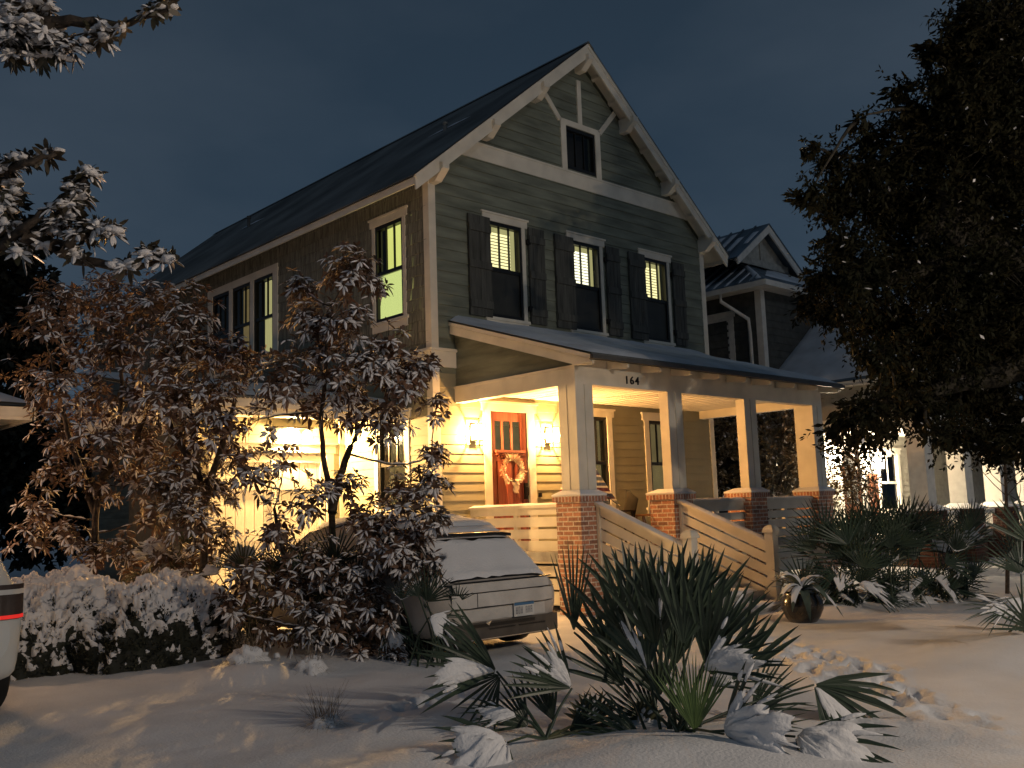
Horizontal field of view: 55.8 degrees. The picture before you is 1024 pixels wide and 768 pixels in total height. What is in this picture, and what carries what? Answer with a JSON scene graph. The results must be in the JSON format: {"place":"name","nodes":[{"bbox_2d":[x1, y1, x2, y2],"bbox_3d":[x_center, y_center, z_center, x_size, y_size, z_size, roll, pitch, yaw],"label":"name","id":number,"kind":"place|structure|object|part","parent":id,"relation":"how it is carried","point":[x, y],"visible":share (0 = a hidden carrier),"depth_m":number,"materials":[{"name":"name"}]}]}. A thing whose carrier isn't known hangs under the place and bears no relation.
{"place":"outdoors","nodes":[
{"label":"outdoors","id":0,"kind":"place"},
{"bbox_2d":[0,392,36,430],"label":"corner house","id":1,"kind":"structure","parent":0,"point":[13,412],"depth_m":17.82,"materials":[{"name":"wood"}]},
{"bbox_2d":[0,0,1022,527],"label":"sky","id":2,"kind":"structure","parent":0,"point":[208,118],"materials":[{"name":"blue"}]},
{"bbox_2d":[0,529,1023,767],"bbox_3d":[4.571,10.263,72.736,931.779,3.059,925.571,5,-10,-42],"label":"snowy ground","id":3,"kind":"structure","parent":0,"point":[954,679],"depth_m":7.90,"materials":[{"name":"white snow"}]},
{"bbox_2d":[0,558,23,705],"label":"white suv","id":4,"kind":"object","parent":3,"relation":"on","point":[11,602],"visible":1,"depth_m":7.90,"materials":[{"name":"paint"}]},
{"bbox_2d":[0,176,91,573],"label":"background tree","id":5,"kind":"object","parent":3,"relation":"on","point":[16,451],"visible":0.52,"depth_m":29.22,"materials":[{"name":"green plant"}]},
{"bbox_2d":[10,564,121,680],"bbox_3d":[-5.289,2.787,11.423,2.694,1.301,2.020,51,-53,-81],"label":"hedge mound","id":6,"kind":"object","parent":3,"relation":"on","point":[57,604],"visible":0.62,"depth_m":10.58,"materials":[{"name":"white plant"}]},
{"bbox_2d":[0,0,184,286],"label":"overhanging magnolia","id":7,"kind":"object","parent":3,"relation":"on","point":[34,33],"visible":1,"depth_m":6.56,"materials":[{"name":"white plant"}]},
{"bbox_2d":[0,260,186,582],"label":"magnolia tree","id":8,"kind":"object","parent":3,"relation":"on","point":[138,445],"visible":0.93,"depth_m":12.84,"materials":[{"name":"brown plant"}]},
{"bbox_2d":[68,567,249,674],"bbox_3d":[-4.162,2.767,11.350,2.172,1.204,2.129,5,-10,-42],"label":"hedge mound","id":9,"kind":"object","parent":3,"relation":"on","point":[163,618],"visible":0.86,"depth_m":10.65,"materials":[{"name":"black plant"}]},
{"bbox_2d":[112,522,220,582],"bbox_3d":[-4.532,2.541,12.726,1.533,1.683,1.066,-1,-8,-8],"label":"palmetto","id":10,"kind":"object","parent":3,"relation":"on","point":[157,545],"visible":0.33,"depth_m":12.58,"materials":[{"name":"green plant"}]},
{"bbox_2d":[123,278,267,585],"bbox_3d":[-3.982,0.964,12.004,1.849,4.616,2.054,-3,-8,5],"label":"magnolia tree","id":11,"kind":"object","parent":3,"relation":"on","point":[194,358],"visible":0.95,"depth_m":11.89,"materials":[{"name":"brown plant"}]},
{"bbox_2d":[185,538,293,647],"bbox_3d":[-3.178,2.532,11.774,1.638,1.376,0.906,-6,-8,26],"label":"palmetto","id":12,"kind":"object","parent":3,"relation":"on","point":[245,551],"visible":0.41,"depth_m":11.58,"materials":[{"name":"green plant"}]},
{"bbox_2d":[222,619,289,668],"bbox_3d":[-2.725,2.739,9.947,1.018,0.654,1.065,5,-10,-42],"label":"grass tuft","id":13,"kind":"object","parent":3,"relation":"on","point":[245,653],"visible":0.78,"depth_m":9.90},
{"bbox_2d":[251,525,369,648],"bbox_3d":[-2.208,2.329,11.148,1.295,1.426,1.600,5,-10,-42],"label":"palmetto","id":14,"kind":"object","parent":3,"relation":"on","point":[331,551],"visible":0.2,"depth_m":11.18,"materials":[{"name":"green plant"}]},
{"bbox_2d":[280,640,341,676],"bbox_3d":[-2.045,2.810,9.761,0.910,0.516,0.747,-3,-8,9],"label":"grass tuft","id":15,"kind":"object","parent":3,"relation":"on","point":[311,664],"visible":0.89,"depth_m":9.70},
{"bbox_2d":[285,683,366,733],"bbox_3d":[-1.481,2.542,7.441,0.904,0.558,0.920,-4,-8,17],"label":"grass tuft","id":16,"kind":"object","parent":3,"relation":"on","point":[330,720],"visible":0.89,"depth_m":7.41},
{"bbox_2d":[209,241,455,662],"bbox_3d":[-2.018,0.795,11.045,2.750,4.908,2.127,-2,-8,-3],"label":"magnolia tree","id":17,"kind":"object","parent":3,"relation":"on","point":[379,369],"visible":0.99,"depth_m":10.80,"materials":[{"name":"brown plant"}]},
{"bbox_2d":[232,513,557,655],"bbox_3d":[-1.726,2.475,12.469,1.912,1.580,4.990,5,-10,-42],"label":"parked suv","id":18,"kind":"object","parent":3,"relation":"on","point":[503,578],"visible":0.48,"depth_m":10.84,"materials":[{"name":"paint"}]},
{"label":"side window","id":19,"kind":"part","parent":18,"relation":"part of","materials":[{"name":"black glass"}]},
{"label":"rear window","id":20,"kind":"part","parent":18,"relation":"part of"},
{"bbox_2d":[375,564,473,667],"bbox_3d":[-0.932,2.576,10.278,0.906,1.433,1.413,2,-8,-27],"label":"palmetto","id":21,"kind":"object","parent":3,"relation":"on","point":[436,619],"visible":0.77,"depth_m":9.97,"materials":[{"name":"green plant"}]},
{"bbox_2d":[74,41,844,616],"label":"green house","id":22,"kind":"structure","parent":3,"relation":"on","point":[544,243],"depth_m":18.48,"materials":[{"name":"paint"}]},
{"bbox_2d":[213,288,249,375],"bbox_3d":[-6.726,-1.242,23.073,0.452,2.200,1.370,5,-10,-42],"label":"window","id":23,"kind":"structure","parent":22,"relation":"in","point":[225,295],"depth_m":23.14,"materials":[{"name":"black glass"}]},
{"bbox_2d":[233,279,271,368],"bbox_3d":[-6.031,-1.365,22.327,0.452,2.200,1.377,5,-10,-42],"label":"window","id":24,"kind":"structure","parent":22,"relation":"in","point":[246,323],"depth_m":22.42,"materials":[{"name":"black glass"}]},
{"bbox_2d":[217,452,324,592],"bbox_3d":[-4.330,2.650,17.516,2.200,2.820,0.070,5,-10,-42],"label":"garage door","id":25,"kind":"structure","parent":22,"relation":"in","point":[249,518],"depth_m":17.49,"materials":[{"name":"white wood"}]},
{"bbox_2d":[254,269,295,356],"bbox_3d":[-5.334,-1.489,21.577,0.452,2.200,1.376,5,-10,-42],"label":"window","id":26,"kind":"structure","parent":22,"relation":"in","point":[268,317],"depth_m":21.74,"materials":[{"name":"black glass"}]},
{"bbox_2d":[374,408,411,514],"bbox_3d":[-2.022,1.468,17.651,0.495,2.000,1.360,5,-10,-42],"label":"window","id":27,"kind":"structure","parent":22,"relation":"in","point":[402,451],"depth_m":17.81,"materials":[{"name":"white glass"}]},
{"bbox_2d":[367,205,423,334],"bbox_3d":[-2.130,-2.089,18.108,0.495,2.255,1.376,5,-10,-42],"label":"window","id":28,"kind":"structure","parent":22,"relation":"in","point":[394,308],"depth_m":18.04,"materials":[{"name":"yellow glass"}]},
{"bbox_2d":[480,209,530,325],"bbox_3d":[-0.250,-2.109,18.465,1.350,2.240,0.495,5,-10,-42],"label":"window","id":29,"kind":"structure","parent":22,"relation":"in","point":[508,251],"depth_m":18.46,"materials":[{"name":"black glass"}]},
{"bbox_2d":[491,411,530,540],"bbox_3d":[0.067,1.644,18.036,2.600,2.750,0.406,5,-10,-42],"label":"front door","id":30,"kind":"structure","parent":22,"relation":"in","point":[508,429],"depth_m":17.91,"materials":[{"name":"red wood"}]},
{"bbox_2d":[499,453,526,492],"bbox_3d":[0.031,1.627,17.696,0.672,0.749,0.154,5,-10,-42],"label":"door wreath","id":31,"kind":"object","parent":30,"relation":"attached to","point":[518,479],"depth_m":17.73,"materials":[{"name":"beige plant"}]},
{"bbox_2d":[566,126,595,176],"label":"window","id":32,"kind":"structure","parent":22,"relation":"in","point":[577,147],"depth_m":20.53,"materials":[{"name":"black glass"}]},
{"bbox_2d":[565,230,608,336],"bbox_3d":[1.402,-1.964,19.978,1.340,2.240,0.495,5,-10,-42],"label":"window","id":33,"kind":"structure","parent":22,"relation":"in","point":[590,300],"depth_m":19.98,"materials":[{"name":"black glass"}]},
{"bbox_2d":[559,469,621,507],"bbox_3d":[1.282,1.921,17.098,1.195,1.870,1.166,1,-8,-19],"label":"patio umbrella","id":34,"kind":"object","parent":22,"relation":"on","point":[602,485],"visible":0.09,"depth_m":16.97,"materials":[{"name":"fabric"}]},
{"bbox_2d":[593,408,618,518],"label":"window","id":35,"kind":"structure","parent":22,"relation":"in","point":[605,416],"depth_m":19.66,"materials":[{"name":"white glass"}]},
{"bbox_2d":[604,491,637,543],"bbox_3d":[1.887,2.423,17.563,0.710,0.958,0.700,-1,-8,-7],"label":"wicker chair","id":36,"kind":"object","parent":22,"relation":"on","point":[630,503],"visible":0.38,"depth_m":17.41,"materials":[{"name":"wicker"}]},
{"bbox_2d":[635,514,650,541],"bbox_3d":[2.391,2.661,17.806,0.610,0.525,0.610,5,-10,-42],"label":"side table","id":37,"kind":"object","parent":22,"relation":"on","point":[643,517],"visible":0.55,"depth_m":17.67,"materials":[{"name":"brown wood"}]},
{"bbox_2d":[640,412,663,516],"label":"window","id":38,"kind":"structure","parent":22,"relation":"in","point":[652,428],"depth_m":20.79,"materials":[{"name":"white wood"}]},
{"bbox_2d":[637,248,675,346],"bbox_3d":[3.050,-1.820,21.489,1.320,2.240,0.495,5,-10,-42],"label":"window","id":39,"kind":"structure","parent":22,"relation":"in","point":[660,324],"depth_m":21.49,"materials":[{"name":"black glass"}]},
{"bbox_2d":[413,604,663,767],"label":"palmetto","id":40,"kind":"object","parent":3,"relation":"on","point":[476,744],"visible":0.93,"depth_m":6.89,"materials":[{"name":"green plant"}]},
{"bbox_2d":[550,539,906,762],"bbox_3d":[1.491,2.050,6.555,2.551,2.047,1.689,-3,-8,11],"label":"palmetto","id":41,"kind":"object","parent":3,"relation":"on","point":[672,612],"visible":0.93,"depth_m":6.61,"materials":[{"name":"green plant"}]},
{"bbox_2d":[714,398,836,518],"bbox_3d":[6.531,2.223,24.589,4.018,4.817,2.104,0,-8,-13],"label":"camellia bush","id":42,"kind":"object","parent":3,"relation":"on","point":[770,482],"visible":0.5,"depth_m":24.39,"materials":[{"name":"green plant"}]},
{"bbox_2d":[781,591,823,622],"bbox_3d":[3.784,2.902,12.615,0.540,0.413,0.540,5,-10,-42],"label":"glazed pot","id":43,"kind":"object","parent":3,"relation":"on","point":[798,614],"visible":0.61,"depth_m":12.43,"materials":[{"name":"brown ceramic"}]},
{"bbox_2d":[764,570,842,621],"bbox_3d":[3.812,2.736,12.606,0.839,0.611,1.102,-1,-8,-4],"label":"agave plant","id":44,"kind":"object","parent":43,"relation":"in","point":[801,585],"visible":0.99,"depth_m":12.50,"materials":[{"name":"green plant"}]},
{"bbox_2d":[770,499,911,612],"bbox_3d":[4.754,2.824,13.770,2.119,2.435,1.834,0,-8,-16],"label":"palmetto","id":45,"kind":"object","parent":3,"relation":"on","point":[838,542],"visible":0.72,"depth_m":13.62,"materials":[{"name":"green plant"}]},
{"bbox_2d":[825,446,883,513],"bbox_3d":[7.640,2.636,21.433,1.559,3.064,1.356,-2,-8,-2],"label":"porch shrub","id":46,"kind":"object","parent":3,"relation":"on","point":[850,478],"visible":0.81,"depth_m":21.45,"materials":[{"name":"green plant"}]},
{"bbox_2d":[704,223,1023,567],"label":"neighbour house","id":47,"kind":"structure","parent":3,"relation":"on","point":[748,290],"depth_m":26.27,"materials":[{"name":"white wood"}]},
{"bbox_2d":[707,311,735,360],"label":"window","id":48,"kind":"structure","parent":47,"relation":"in","point":[727,316],"depth_m":26.60,"materials":[{"name":"white wood"}]},
{"bbox_2d":[841,451,861,518],"bbox_3d":[9.194,2.905,26.206,1.010,2.160,0.060,5,-10,-42],"label":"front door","id":49,"kind":"structure","parent":47,"relation":"in","point":[846,504],"depth_m":26.15,"materials":[{"name":"red wood"}]},
{"bbox_2d":[859,448,903,515],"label":"window","id":50,"kind":"structure","parent":47,"relation":"in","point":[897,482],"depth_m":28.04,"materials":[{"name":"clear glass"}]},
{"bbox_2d":[820,486,952,608],"bbox_3d":[5.510,2.735,14.317,1.916,2.422,1.958,-5,-8,19],"label":"palmetto","id":51,"kind":"object","parent":3,"relation":"on","point":[901,542],"visible":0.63,"depth_m":14.00,"materials":[{"name":"green plant"}]},
{"bbox_2d":[782,0,1023,483],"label":"evergreen oak","id":52,"kind":"object","parent":3,"relation":"on","point":[968,264],"visible":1,"depth_m":12.31,"materials":[{"name":"green plant"}]},
{"bbox_2d":[896,498,1006,602],"bbox_3d":[6.586,2.912,14.839,1.980,2.322,1.681,-1,-8,-4],"label":"palmetto","id":53,"kind":"object","parent":3,"relation":"on","point":[963,536],"visible":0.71,"depth_m":14.57,"materials":[{"name":"green plant"}]},
{"bbox_2d":[958,482,1023,634],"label":"palmetto","id":54,"kind":"object","parent":3,"relation":"on","point":[1013,607],"visible":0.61,"depth_m":9.41,"materials":[{"name":"green plant"}]},
{"bbox_2d":[974,392,1023,593],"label":"bare sapling","id":55,"kind":"object","parent":3,"relation":"on","point":[1007,572],"visible":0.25,"depth_m":15.49,"materials":[{"name":"plant"}]}
]}

